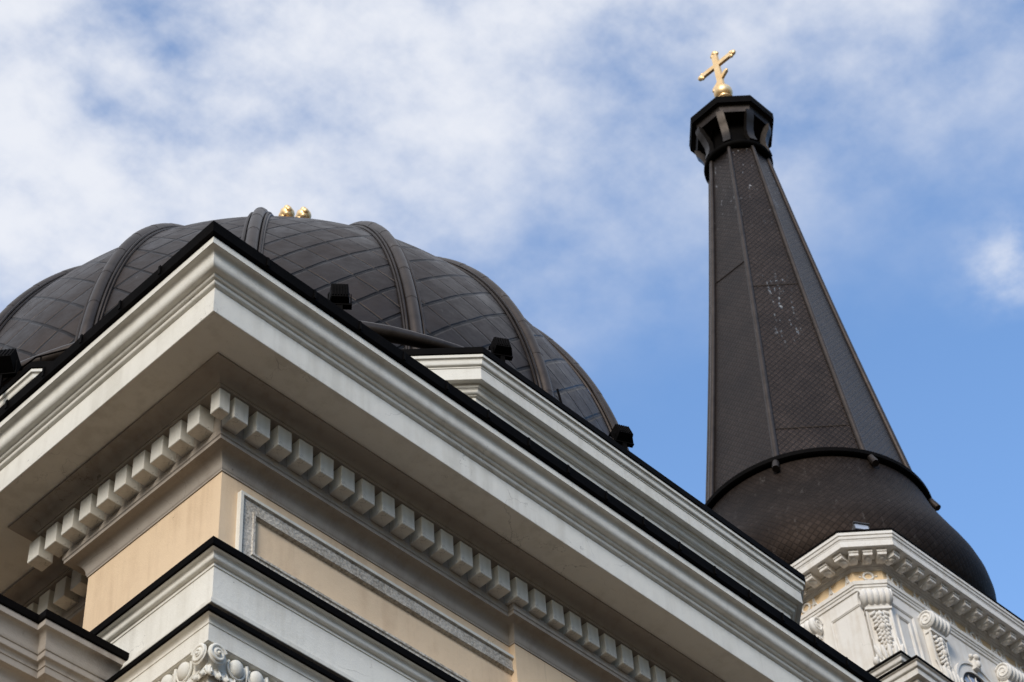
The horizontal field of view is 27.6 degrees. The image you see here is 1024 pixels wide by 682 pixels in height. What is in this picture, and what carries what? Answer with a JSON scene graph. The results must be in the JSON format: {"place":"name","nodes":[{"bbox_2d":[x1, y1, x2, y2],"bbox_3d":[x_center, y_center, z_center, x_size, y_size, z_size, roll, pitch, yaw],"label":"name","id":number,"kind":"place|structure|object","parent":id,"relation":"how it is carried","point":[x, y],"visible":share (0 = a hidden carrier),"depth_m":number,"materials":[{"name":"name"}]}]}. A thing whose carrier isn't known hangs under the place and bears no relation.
{"place":"outdoors","nodes":[
{"label":"outdoors","id":0,"kind":"place"},
{"bbox_2d":[0,205,880,681],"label":"cathedral","id":1,"kind":"structure","parent":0,"point":[240,449],"depth_m":21.44,"materials":[{"name":"paint"}]},
{"bbox_2d":[0,348,22,389],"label":"floodlight","id":2,"kind":"object","parent":1,"relation":"attached to","point":[10,365],"visible":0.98,"depth_m":26.80,"materials":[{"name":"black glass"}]},
{"bbox_2d":[327,283,351,309],"bbox_3d":[-1.761,-0.364,21.284,0.250,0.536,0.237,2,-48,-6],"label":"floodlight","id":3,"kind":"object","parent":1,"relation":"on","point":[339,295],"visible":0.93,"depth_m":21.26,"materials":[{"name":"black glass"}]},
{"bbox_2d":[488,337,512,361],"bbox_3d":[-0.140,0.193,27.341,0.280,0.561,0.298,10,-49,-13],"label":"floodlight","id":4,"kind":"object","parent":1,"relation":"attached to","point":[500,348],"visible":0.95,"depth_m":27.30,"materials":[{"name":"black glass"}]},
{"bbox_2d":[608,424,633,449],"bbox_3d":[1.516,1.388,28.560,0.280,0.563,0.311,13,-50,-16],"label":"floodlight","id":5,"kind":"object","parent":1,"relation":"attached to","point":[622,435],"visible":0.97,"depth_m":28.52,"materials":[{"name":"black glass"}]},
{"bbox_2d":[0,0,1023,619],"label":"sky","id":6,"kind":"structure","parent":0,"point":[541,148],"materials":[{"name":"blue"}]},
{"label":"ground","id":7,"kind":"structure","parent":0,"visible":0},
{"bbox_2d":[689,50,1023,681],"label":"bell tower","id":8,"kind":"structure","parent":7,"relation":"on","point":[807,464],"depth_m":47.28,"materials":[{"name":"black metal"}]},
{"bbox_2d":[852,521,869,529],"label":"floodlight","id":9,"kind":"object","parent":8,"relation":"on","point":[858,525],"visible":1,"depth_m":42.64,"materials":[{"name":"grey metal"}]},
{"bbox_2d":[953,654,991,681],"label":"window","id":10,"kind":"structure","parent":8,"relation":"in","point":[970,670],"depth_m":42.66,"materials":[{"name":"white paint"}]}
]}

